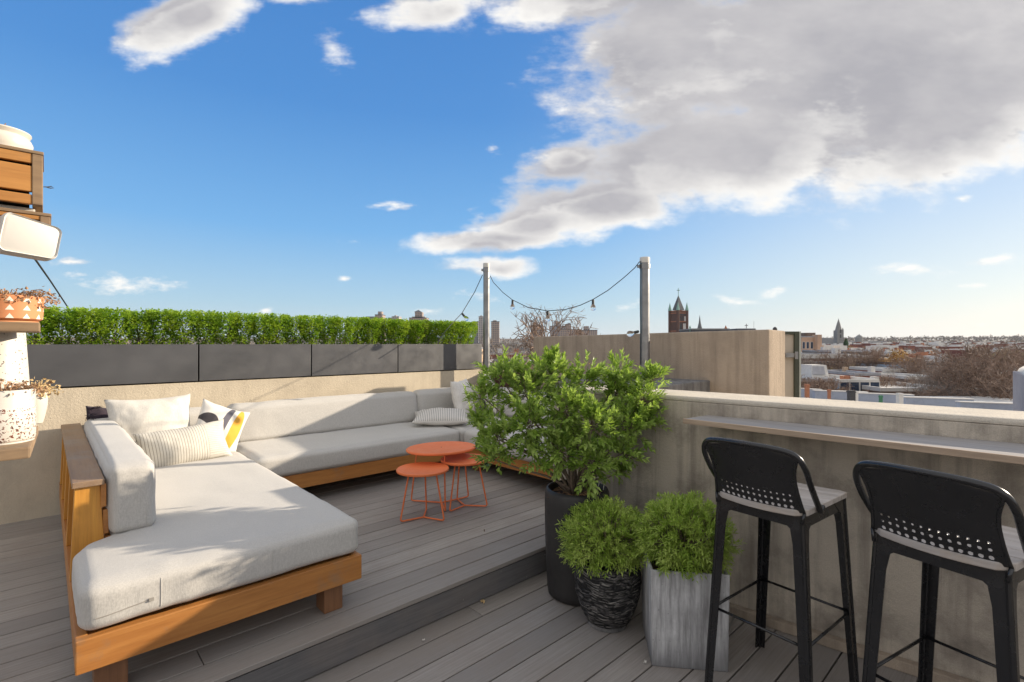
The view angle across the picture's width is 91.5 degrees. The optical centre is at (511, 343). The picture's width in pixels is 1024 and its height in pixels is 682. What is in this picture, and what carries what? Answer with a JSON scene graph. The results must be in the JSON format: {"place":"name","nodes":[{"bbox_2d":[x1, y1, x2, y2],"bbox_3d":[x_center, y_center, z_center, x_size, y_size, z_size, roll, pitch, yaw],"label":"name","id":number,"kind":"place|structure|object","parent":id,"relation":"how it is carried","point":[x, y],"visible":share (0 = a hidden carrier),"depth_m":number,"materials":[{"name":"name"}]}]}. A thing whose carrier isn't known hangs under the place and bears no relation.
{"place":"outdoors","nodes":[
{"label":"outdoors","id":0,"kind":"place"},
{"bbox_2d":[0,204,34,211],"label":"saucer tray","id":1,"kind":"object","parent":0,"point":[16,207],"visible":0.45,"depth_m":1.39,"materials":[{"name":"beige ceramic"}]},
{"bbox_2d":[0,144,43,212],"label":"plant crate","id":2,"kind":"object","parent":1,"relation":"on","point":[21,173],"visible":0.93,"depth_m":1.37,"materials":[{"name":"brown wood"}]},
{"bbox_2d":[0,124,33,149],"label":"ceramic pot","id":3,"kind":"object","parent":2,"relation":"on","point":[13,136],"visible":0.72,"depth_m":1.46,"materials":[{"name":"ceramic"}]},
{"bbox_2d":[0,207,50,224],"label":"plant crate","id":4,"kind":"object","parent":2,"relation":"attached to","point":[42,217],"visible":0.43,"depth_m":1.40,"materials":[{"name":"brown wood"}]},
{"bbox_2d":[0,212,61,260],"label":"wall lantern","id":5,"kind":"object","parent":4,"relation":"hanging from","point":[24,237],"depth_m":1.31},
{"bbox_2d":[0,0,1023,339],"label":"sky","id":6,"kind":"structure","parent":0,"point":[804,166],"materials":[{"name":"blue"}]},
{"bbox_2d":[29,339,1023,351],"bbox_3d":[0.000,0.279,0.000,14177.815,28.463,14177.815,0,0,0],"label":"ground","id":7,"kind":"structure","parent":0,"point":[518,343],"depth_m":1083.71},
{"bbox_2d":[0,426,37,460],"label":"plank shelf","id":8,"kind":"object","parent":7,"relation":"on","point":[24,450],"visible":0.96,"depth_m":1.33,"materials":[{"name":"white"}]},
{"bbox_2d":[0,333,29,387],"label":"ceramic vase","id":9,"kind":"object","parent":8,"relation":"on","point":[13,357],"visible":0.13,"depth_m":1.51,"materials":[{"name":"ceramic"}]},
{"bbox_2d":[0,387,36,445],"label":"ceramic pot","id":10,"kind":"object","parent":8,"relation":"on","point":[18,409],"visible":0.91,"depth_m":1.38,"materials":[{"name":"white ceramic"}]},
{"bbox_2d":[0,378,52,396],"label":"dried plant","id":11,"kind":"object","parent":10,"relation":"in","point":[17,386],"visible":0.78,"depth_m":1.43,"materials":[{"name":"plant"}]},
{"bbox_2d":[36,392,47,423],"bbox_3d":[-1.633,0.221,1.700,0.076,0.107,0.076,0,0,0],"label":"ceramic pot","id":12,"kind":"object","parent":8,"relation":"on","point":[42,403],"visible":0.34,"depth_m":1.70,"materials":[{"name":"ceramic"}]},
{"bbox_2d":[30,377,61,397],"bbox_3d":[-1.643,0.153,1.704,0.142,0.082,0.143,0,0,23],"label":"dried plant","id":13,"kind":"object","parent":12,"relation":"in","point":[49,389],"visible":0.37,"depth_m":1.73,"materials":[{"name":"plant"}]},
{"bbox_2d":[0,322,39,332],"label":"plank shelf","id":14,"kind":"object","parent":7,"relation":"on","point":[19,327],"visible":1,"depth_m":1.38,"materials":[{"name":"wood"}]},
{"bbox_2d":[0,294,44,321],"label":"terracotta pot","id":15,"kind":"object","parent":14,"relation":"on","point":[30,309],"visible":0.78,"depth_m":1.47,"materials":[{"name":"ceramic"}]},
{"bbox_2d":[0,286,60,308],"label":"dried plant","id":16,"kind":"object","parent":15,"relation":"in","point":[28,294],"visible":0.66,"depth_m":1.51,"materials":[{"name":"plant"}]},
{"bbox_2d":[35,260,84,332],"bbox_3d":[-4.183,-0.285,4.675,0.098,0.513,4.234,0,0,-37],"label":"guy cable","id":17,"kind":"object","parent":7,"relation":"on","point":[42,269],"visible":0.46,"depth_m":4.13,"materials":[{"name":"metal"}]},
{"bbox_2d":[375,311,385,343],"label":"tower block","id":18,"kind":"structure","parent":7,"relation":"on","point":[379,314],"depth_m":900.00,"materials":[{"name":"brick"}]},
{"bbox_2d":[409,310,428,343],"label":"tower block","id":19,"kind":"structure","parent":7,"relation":"on","point":[419,315],"depth_m":852.00,"materials":[{"name":"concrete"}]},
{"bbox_2d":[473,321,478,343],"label":"tower block","id":20,"kind":"structure","parent":7,"relation":"on","point":[476,338],"depth_m":900.00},
{"bbox_2d":[478,315,482,343],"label":"tower block","id":21,"kind":"structure","parent":7,"relation":"on","point":[480,326],"depth_m":880.00,"materials":[{"name":"grey concrete"}]},
{"bbox_2d":[491,320,499,348],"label":"tower block","id":22,"kind":"structure","parent":7,"relation":"on","point":[495,330],"depth_m":860.00,"materials":[{"name":"brick"}]},
{"bbox_2d":[459,336,533,421],"bbox_3d":[-1.411,7.756,25.465,9.621,16.475,9.763,0,0,0],"label":"bare tree","id":23,"kind":"object","parent":7,"relation":"on","point":[508,351],"visible":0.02,"depth_m":26.28,"materials":[{"name":"brown plant"}]},
{"bbox_2d":[490,349,529,358],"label":"brick house","id":24,"kind":"structure","parent":7,"relation":"on","point":[510,355],"depth_m":110.00,"materials":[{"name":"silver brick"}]},
{"bbox_2d":[27,334,1023,348],"bbox_3d":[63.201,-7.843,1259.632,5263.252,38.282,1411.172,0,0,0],"label":"distant wood","id":25,"kind":"object","parent":7,"relation":"on","point":[959,338],"visible":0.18,"depth_m":1030.61,"materials":[{"name":"plant"}]},
{"bbox_2d":[508,303,600,368],"bbox_3d":[1.723,6.361,23.763,10.772,16.332,7.364,0,0,40],"label":"bare tree","id":26,"kind":"object","parent":7,"relation":"on","point":[534,332],"visible":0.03,"depth_m":22.02,"materials":[{"name":"brown plant"}]},
{"bbox_2d":[559,328,579,335],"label":"tower block","id":27,"kind":"structure","parent":7,"relation":"on","point":[562,332],"depth_m":860.00,"materials":[{"name":"brick"}]},
{"bbox_2d":[581,326,596,334],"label":"tower block","id":28,"kind":"structure","parent":7,"relation":"on","point":[586,329],"depth_m":850.00,"materials":[{"name":"concrete"}]},
{"bbox_2d":[668,288,688,332],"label":"church tower","id":29,"kind":"structure","parent":7,"relation":"on","point":[678,317],"depth_m":258.00,"materials":[{"name":"red brick"}]},
{"bbox_2d":[679,324,755,331],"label":"church hall","id":30,"kind":"structure","parent":7,"relation":"on","point":[690,329],"depth_m":130.00,"materials":[{"name":"stone"}]},
{"bbox_2d":[801,352,819,364],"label":"bare tree","id":31,"kind":"object","parent":7,"relation":"on","point":[805,361],"visible":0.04,"depth_m":86.83,"materials":[{"name":"brown plant"}]},
{"bbox_2d":[801,333,821,351],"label":"school building","id":32,"kind":"structure","parent":7,"relation":"on","point":[810,341],"depth_m":169.94,"materials":[{"name":"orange brick"}]},
{"bbox_2d":[801,377,838,388],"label":"brownstone house","id":33,"kind":"structure","parent":7,"relation":"on","point":[821,380],"depth_m":60.00,"materials":[{"name":"stone"}]},
{"bbox_2d":[801,364,828,377],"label":"roof hut","id":34,"kind":"object","parent":33,"relation":"on","point":[813,370],"visible":0.79,"depth_m":62.47,"materials":[{"name":"silver metal"}]},
{"bbox_2d":[801,353,858,368],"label":"brick house","id":35,"kind":"structure","parent":7,"relation":"on","point":[815,355],"depth_m":103.55,"materials":[{"name":"brick"}]},
{"bbox_2d":[822,318,843,344],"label":"stone church","id":36,"kind":"structure","parent":7,"relation":"on","point":[838,334],"depth_m":399.20,"materials":[{"name":"stone"}]},
{"bbox_2d":[801,374,868,391],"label":"bare tree","id":37,"kind":"object","parent":7,"relation":"on","point":[817,384],"visible":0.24,"depth_m":54.98,"materials":[{"name":"brown plant"}]},
{"bbox_2d":[802,347,870,354],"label":"flat roofed building","id":38,"kind":"structure","parent":7,"relation":"on","point":[823,350],"depth_m":130.06,"materials":[{"name":"silver metal"}]},
{"bbox_2d":[807,348,886,369],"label":"bare tree","id":39,"kind":"object","parent":7,"relation":"on","point":[869,358],"visible":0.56,"depth_m":94.63,"materials":[{"name":"brown plant"}]},
{"bbox_2d":[823,374,879,390],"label":"blue house","id":40,"kind":"structure","parent":7,"relation":"on","point":[857,383],"depth_m":58.94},
{"bbox_2d":[839,381,849,390],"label":"window","id":41,"kind":"structure","parent":40,"relation":"in","point":[842,384],"depth_m":58.92,"materials":[{"name":"grey glass"}]},
{"bbox_2d":[850,381,859,390],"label":"window","id":42,"kind":"structure","parent":40,"relation":"in","point":[856,384],"depth_m":58.92,"materials":[{"name":"grey glass"}]},
{"bbox_2d":[860,381,869,390],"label":"window","id":43,"kind":"structure","parent":40,"relation":"in","point":[867,383],"depth_m":58.92,"materials":[{"name":"grey glass"}]},
{"bbox_2d":[870,381,879,386],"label":"window","id":44,"kind":"structure","parent":40,"relation":"in","point":[872,383],"depth_m":58.92,"materials":[{"name":"grey glass"}]},
{"bbox_2d":[831,348,872,365],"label":"tan house","id":45,"kind":"structure","parent":7,"relation":"on","point":[834,350],"depth_m":110.40,"materials":[{"name":"brick"}]},
{"bbox_2d":[828,367,880,378],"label":"brick house","id":46,"kind":"structure","parent":7,"relation":"on","point":[844,371],"depth_m":76.19,"materials":[{"name":"brick"}]},
{"bbox_2d":[860,346,890,359],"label":"bare tree","id":47,"kind":"object","parent":7,"relation":"on","point":[883,348],"visible":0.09,"depth_m":108.18,"materials":[{"name":"brown plant"}]},
{"bbox_2d":[849,366,906,372],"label":"brick house","id":48,"kind":"structure","parent":7,"relation":"on","point":[865,368],"depth_m":83.41,"materials":[{"name":"white"}]},
{"bbox_2d":[857,361,905,367],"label":"blue house","id":49,"kind":"structure","parent":7,"relation":"on","point":[880,364],"depth_m":90.31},
{"bbox_2d":[847,373,918,387],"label":"bare tree","id":50,"kind":"object","parent":7,"relation":"on","point":[892,381],"visible":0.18,"depth_m":62.73,"materials":[{"name":"brown plant"}]},
{"bbox_2d":[840,376,944,395],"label":"brownstone house","id":51,"kind":"structure","parent":7,"relation":"on","point":[884,389],"depth_m":56.85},
{"bbox_2d":[879,348,915,363],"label":"golden tree","id":52,"kind":"object","parent":7,"relation":"on","point":[894,354],"visible":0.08,"depth_m":89.44,"materials":[{"name":"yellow plant"}]},
{"bbox_2d":[868,366,928,382],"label":"brownstone house","id":53,"kind":"structure","parent":7,"relation":"on","point":[902,376],"depth_m":74.57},
{"bbox_2d":[884,354,945,373],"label":"bare tree","id":54,"kind":"object","parent":7,"relation":"on","point":[912,367],"visible":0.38,"depth_m":80.75,"materials":[{"name":"brown plant"}]},
{"bbox_2d":[895,368,999,394],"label":"bare tree","id":55,"kind":"object","parent":7,"relation":"on","point":[920,379],"visible":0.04,"depth_m":67.58,"materials":[{"name":"brown plant"}]},
{"bbox_2d":[903,372,1009,397],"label":"bare tree","id":56,"kind":"object","parent":7,"relation":"on","point":[935,386],"visible":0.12,"depth_m":55.42,"materials":[{"name":"brown plant"}]},
{"bbox_2d":[898,340,1023,399],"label":"bare tree","id":57,"kind":"object","parent":7,"relation":"on","point":[970,374],"visible":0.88,"depth_m":46.57,"materials":[{"name":"brown plant"}]},
{"bbox_2d":[906,350,1016,389],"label":"row house","id":58,"kind":"structure","parent":7,"relation":"on","point":[953,352],"depth_m":92.93,"materials":[{"name":"brick"}]},
{"bbox_2d":[915,358,1011,396],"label":"bare tree","id":59,"kind":"object","parent":7,"relation":"on","point":[943,370],"visible":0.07,"depth_m":57.40,"materials":[{"name":"brown plant"}]},
{"bbox_2d":[921,352,1023,395],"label":"bare tree","id":60,"kind":"object","parent":7,"relation":"on","point":[978,370],"visible":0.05,"depth_m":55.88,"materials":[{"name":"brown plant"}]},
{"bbox_2d":[1013,366,1023,410],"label":"row house","id":61,"kind":"structure","parent":7,"relation":"on","point":[1018,390],"depth_m":27.55,"materials":[{"name":"white"}]},
{"bbox_2d":[302,570,917,681],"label":"deck","id":62,"kind":"structure","parent":0,"point":[531,629],"depth_m":2.39,"materials":[{"name":"wood"}]},
{"bbox_2d":[545,480,608,605],"bbox_3d":[0.389,1.174,2.985,0.386,0.632,0.386,0,0,0],"label":"tall planter","id":63,"kind":"object","parent":62,"relation":"on","point":[561,582],"visible":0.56,"depth_m":2.85,"materials":[{"name":"black ceramic"}]},
{"bbox_2d":[462,343,672,499],"bbox_3d":[0.340,0.453,2.970,1.318,0.923,0.729,0,0,0],"label":"shrub","id":64,"kind":"object","parent":63,"relation":"in","point":[561,435],"visible":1,"depth_m":2.88,"materials":[{"name":"green plant"}]},
{"bbox_2d":[552,486,602,495],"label":"mulch","id":65,"kind":"object","parent":63,"relation":"on","point":[558,487],"visible":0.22,"depth_m":2.96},
{"bbox_2d":[574,552,641,632],"bbox_3d":[0.509,1.316,2.665,0.353,0.348,0.353,0,0,0],"label":"slate pot","id":66,"kind":"object","parent":62,"relation":"on","point":[609,604],"visible":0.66,"depth_m":2.52,"materials":[{"name":"stone"}]},
{"bbox_2d":[555,494,647,577],"bbox_3d":[0.511,1.004,2.664,0.572,0.400,0.539,0,0,0],"label":"shrub","id":67,"kind":"object","parent":66,"relation":"in","point":[607,545],"visible":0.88,"depth_m":2.55,"materials":[{"name":"green plant"}]},
{"bbox_2d":[642,545,729,671],"bbox_3d":[0.835,1.267,2.448,0.350,0.444,0.350,0,0,8],"label":"concrete planter","id":68,"kind":"object","parent":62,"relation":"on","point":[675,613],"visible":0.68,"depth_m":2.28,"materials":[{"name":"concrete"}]},
{"bbox_2d":[631,490,746,582],"bbox_3d":[0.842,0.918,2.431,0.544,0.396,0.547,0,0,0],"label":"shrub","id":69,"kind":"object","parent":68,"relation":"in","point":[678,535],"visible":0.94,"depth_m":2.34,"materials":[{"name":"green plant"}]},
{"bbox_2d":[701,437,858,681],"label":"bar stool","id":70,"kind":"object","parent":62,"relation":"on","point":[765,487],"visible":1,"depth_m":2.04,"materials":[{"name":"black plastic"}]},
{"bbox_2d":[852,460,1023,681],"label":"bar stool","id":71,"kind":"object","parent":62,"relation":"on","point":[935,522],"visible":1,"depth_m":1.55,"materials":[{"name":"black plastic"}]},
{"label":"deck underlay","id":72,"kind":"structure","parent":62,"relation":"on","visible":0},
{"bbox_2d":[0,463,552,681],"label":"deck","id":73,"kind":"structure","parent":72,"relation":"on","point":[407,563],"depth_m":2.88,"materials":[{"name":"wood"}]},
{"bbox_2d":[59,407,361,681],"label":"chaise longue","id":74,"kind":"object","parent":73,"relation":"on","point":[157,557],"visible":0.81,"depth_m":2.29,"materials":[{"name":"fabric"}]},
{"bbox_2d":[85,406,100,420],"bbox_3d":[-3.136,0.523,3.737,0.072,0.102,0.198,0,0,-21],"label":"tassel throw","id":75,"kind":"object","parent":74,"relation":"on","point":[91,416],"visible":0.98,"depth_m":3.69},
{"bbox_2d":[86,406,108,419],"bbox_3d":[-3.094,0.660,3.896,0.142,0.342,0.400,-16,-17,32],"label":"pillow","id":76,"kind":"object","parent":74,"relation":"on","point":[101,412],"visible":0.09,"depth_m":3.80,"materials":[{"name":"fabric"}]},
{"bbox_2d":[104,394,190,444],"bbox_3d":[-2.772,0.660,3.843,0.288,0.522,0.560,-22,-14,39],"label":"pillow","id":77,"kind":"object","parent":74,"relation":"on","point":[130,417],"visible":0.48,"depth_m":3.76,"materials":[{"name":"white fabric"}]},
{"bbox_2d":[132,419,231,467],"bbox_3d":[-2.452,0.765,3.743,0.601,0.314,0.222,-6,-22,-49],"label":"pillow","id":78,"kind":"object","parent":74,"relation":"on","point":[204,441],"visible":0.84,"depth_m":3.67,"materials":[{"name":"fabric"}]},
{"bbox_2d":[195,399,249,450],"bbox_3d":[-2.410,0.701,4.100,0.144,0.410,0.380,-24,-40,39],"label":"pillow","id":79,"kind":"object","parent":74,"relation":"on","point":[234,423],"visible":0.59,"depth_m":4.10,"materials":[{"name":"fabric"}]},
{"bbox_2d":[226,391,458,487],"bbox_3d":[-1.567,0.928,4.871,2.025,0.778,1.017,0,0,-43],"label":"sofa section","id":80,"kind":"object","parent":73,"relation":"on","point":[306,442],"visible":0.8,"depth_m":4.67,"materials":[{"name":"fabric"}]},
{"bbox_2d":[411,407,469,425],"bbox_3d":[-0.771,0.800,5.466,0.622,0.177,0.462,0,6,-7],"label":"pillow","id":81,"kind":"object","parent":80,"relation":"on","point":[438,416],"visible":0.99,"depth_m":5.30,"materials":[{"name":"fabric"}]},
{"bbox_2d":[396,462,448,521],"bbox_3d":[-0.672,1.125,3.760,0.392,0.375,0.392,0,0,0],"label":"side table","id":82,"kind":"object","parent":73,"relation":"on","point":[423,469],"visible":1,"depth_m":3.70,"materials":[{"name":"orange metal"}]},
{"bbox_2d":[406,441,475,510],"bbox_3d":[-0.577,1.078,4.075,0.553,0.468,0.491,0,0,0],"label":"side table","id":83,"kind":"object","parent":73,"relation":"on","point":[442,448],"visible":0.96,"depth_m":4.05,"materials":[{"name":"orange metal"}]},
{"bbox_2d":[440,453,487,510],"bbox_3d":[-0.387,1.120,4.040,0.382,0.384,0.380,0,0,0],"label":"side table","id":84,"kind":"object","parent":73,"relation":"on","point":[459,460],"visible":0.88,"depth_m":4.01,"materials":[{"name":"orange metal"}]},
{"bbox_2d":[413,386,552,478],"bbox_3d":[0.128,0.929,5.282,1.142,0.777,2.716,0,0,-43],"label":"corner sofa","id":85,"kind":"object","parent":73,"relation":"on","point":[434,398],"visible":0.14,"depth_m":5.56,"materials":[{"name":"fabric"}]},
{"bbox_2d":[450,379,473,415],"bbox_3d":[-0.578,0.649,5.891,0.210,0.460,0.501,-14,-4,15],"label":"pillow","id":86,"kind":"object","parent":85,"relation":"on","point":[457,391],"visible":0.6,"depth_m":5.71,"materials":[{"name":"white fabric"}]},
{"bbox_2d":[484,374,496,412],"bbox_3d":[-0.278,0.616,6.177,0.174,0.481,0.341,-8,2,-16],"label":"pillow","id":87,"kind":"object","parent":85,"relation":"on","point":[494,410],"visible":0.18,"depth_m":6.04,"materials":[{"name":"white fabric"}]},
{"bbox_2d":[481,263,489,408],"bbox_3d":[-0.344,0.132,6.519,0.113,2.371,0.094,0,0,0],"label":"pole","id":88,"kind":"object","parent":73,"relation":"on","point":[486,313],"visible":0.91,"depth_m":6.49,"materials":[{"name":"metal"}]},
{"bbox_2d":[437,275,482,340],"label":"string lights","id":89,"kind":"object","parent":88,"relation":"hanging from","point":[466,318],"visible":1,"depth_m":6.29,"materials":[{"name":"black"}]},
{"bbox_2d":[491,372,523,415],"bbox_3d":[-0.074,0.844,6.522,0.080,0.952,0.770,0,0,-43],"label":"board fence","id":90,"kind":"object","parent":73,"relation":"on","point":[496,381],"depth_m":6.57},
{"bbox_2d":[552,375,709,406],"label":"ledge block","id":91,"kind":"structure","parent":73,"relation":"on","point":[691,385],"depth_m":4.46,"materials":[{"name":"concrete"}]},
{"bbox_2d":[637,257,649,376],"bbox_3d":[1.280,-0.251,4.843,0.124,1.180,0.104,0,0,0],"label":"pole","id":92,"kind":"object","parent":91,"relation":"on","point":[645,308],"visible":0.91,"depth_m":4.80,"materials":[{"name":"metal"}]},
{"bbox_2d":[490,261,639,321],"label":"string lights","id":93,"kind":"object","parent":92,"relation":"hanging from","point":[547,317],"visible":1,"depth_m":5.68,"materials":[{"name":"black"}]},
{"bbox_2d":[627,261,640,364],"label":"string lights","id":94,"kind":"object","parent":92,"relation":"hanging from","point":[630,333],"visible":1,"depth_m":4.81,"materials":[{"name":"black"}]},
{"bbox_2d":[226,550,545,681],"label":"deck step riser","id":95,"kind":"object","parent":72,"relation":"attached to","point":[309,662],"visible":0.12,"depth_m":2.48,"materials":[{"name":"wood"}]},
{"bbox_2d":[801,384,1012,410],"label":"row house","id":96,"kind":"structure","parent":0,"point":[978,402],"depth_m":39.92,"materials":[{"name":"grey brick"}]},
{"bbox_3d":[-0.914,8.365,0.172,10.900,13.250,9.500,0,0,-43],"label":"apartment building","id":97,"kind":"object","parent":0,"visible":0},
{"bbox_2d":[0,369,482,524],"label":"terrace wall","id":98,"kind":"structure","parent":97,"relation":"on","point":[29,488],"depth_m":4.16,"materials":[{"name":"paint"}]},
{"bbox_2d":[27,344,197,386],"bbox_3d":[-3.369,0.170,4.234,1.130,0.328,0.413,0,0,-43],"label":"trough planter","id":99,"kind":"object","parent":98,"relation":"on","point":[66,365],"visible":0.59,"depth_m":4.06,"materials":[{"name":"concrete"}]},
{"bbox_2d":[26,305,206,343],"bbox_3d":[-3.358,-0.127,4.239,1.335,0.405,0.446,0,0,-43],"label":"hedge","id":100,"kind":"object","parent":99,"relation":"in","point":[96,320],"visible":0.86,"depth_m":4.16,"materials":[{"name":"green plant"}]},
{"bbox_2d":[198,344,310,380],"bbox_3d":[-2.584,0.170,4.968,0.994,0.328,0.413,0,0,-43],"label":"trough planter","id":101,"kind":"object","parent":98,"relation":"on","point":[230,361],"visible":0.87,"depth_m":4.78,"materials":[{"name":"metal"}]},
{"bbox_2d":[185,310,312,343],"bbox_3d":[-2.587,-0.125,4.983,1.178,0.388,0.444,0,0,-43],"label":"hedge","id":102,"kind":"object","parent":101,"relation":"in","point":[250,327],"visible":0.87,"depth_m":4.88,"materials":[{"name":"green plant"}]},
{"bbox_2d":[311,344,396,375],"bbox_3d":[-1.848,0.170,5.656,0.998,0.328,0.413,0,0,-43],"label":"trough planter","id":103,"kind":"object","parent":98,"relation":"on","point":[334,359],"visible":0.89,"depth_m":5.47,"materials":[{"name":"concrete"}]},
{"bbox_2d":[295,314,396,343],"bbox_3d":[-1.843,-0.125,5.650,1.190,0.389,0.413,0,0,-43],"label":"hedge","id":104,"kind":"object","parent":103,"relation":"in","point":[319,325],"visible":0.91,"depth_m":5.55,"materials":[{"name":"green plant"}]},
{"bbox_2d":[397,344,481,371],"bbox_3d":[-1.011,0.170,6.439,1.270,0.328,0.413,0,0,-43],"label":"trough planter","id":105,"kind":"object","parent":98,"relation":"on","point":[421,357],"visible":0.74,"depth_m":6.23,"materials":[{"name":"concrete"}]},
{"bbox_2d":[383,318,477,343],"bbox_3d":[-1.007,-0.126,6.433,1.434,0.393,0.430,0,0,-43],"label":"hedge","id":106,"kind":"object","parent":105,"relation":"in","point":[456,332],"visible":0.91,"depth_m":6.33,"materials":[{"name":"green plant"}]},
{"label":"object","id":107,"kind":"structure","parent":97,"relation":"on","visible":0},
{"bbox_2d":[534,329,784,396],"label":"tall stucco wall","id":108,"kind":"structure","parent":107,"relation":"on","point":[751,362],"depth_m":4.64,"materials":[{"name":"paint"}]},
{"bbox_2d":[785,331,800,397],"bbox_3d":[2.726,0.320,4.905,0.212,0.880,0.130,0,0,0],"label":"metal screen","id":109,"kind":"object","parent":108,"relation":"attached to","point":[792,363],"visible":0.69,"depth_m":4.88,"materials":[{"name":"metal"}]},
{"bbox_2d":[553,385,1023,681],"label":"parapet wall","id":110,"kind":"structure","parent":107,"relation":"on","point":[964,617],"depth_m":2.44,"materials":[{"name":"grey paint"}]},
{"bbox_2d":[683,415,1023,464],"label":"bar shelf","id":111,"kind":"object","parent":110,"relation":"attached to","point":[1007,452],"visible":1,"depth_m":2.17,"materials":[{"name":"concrete"}]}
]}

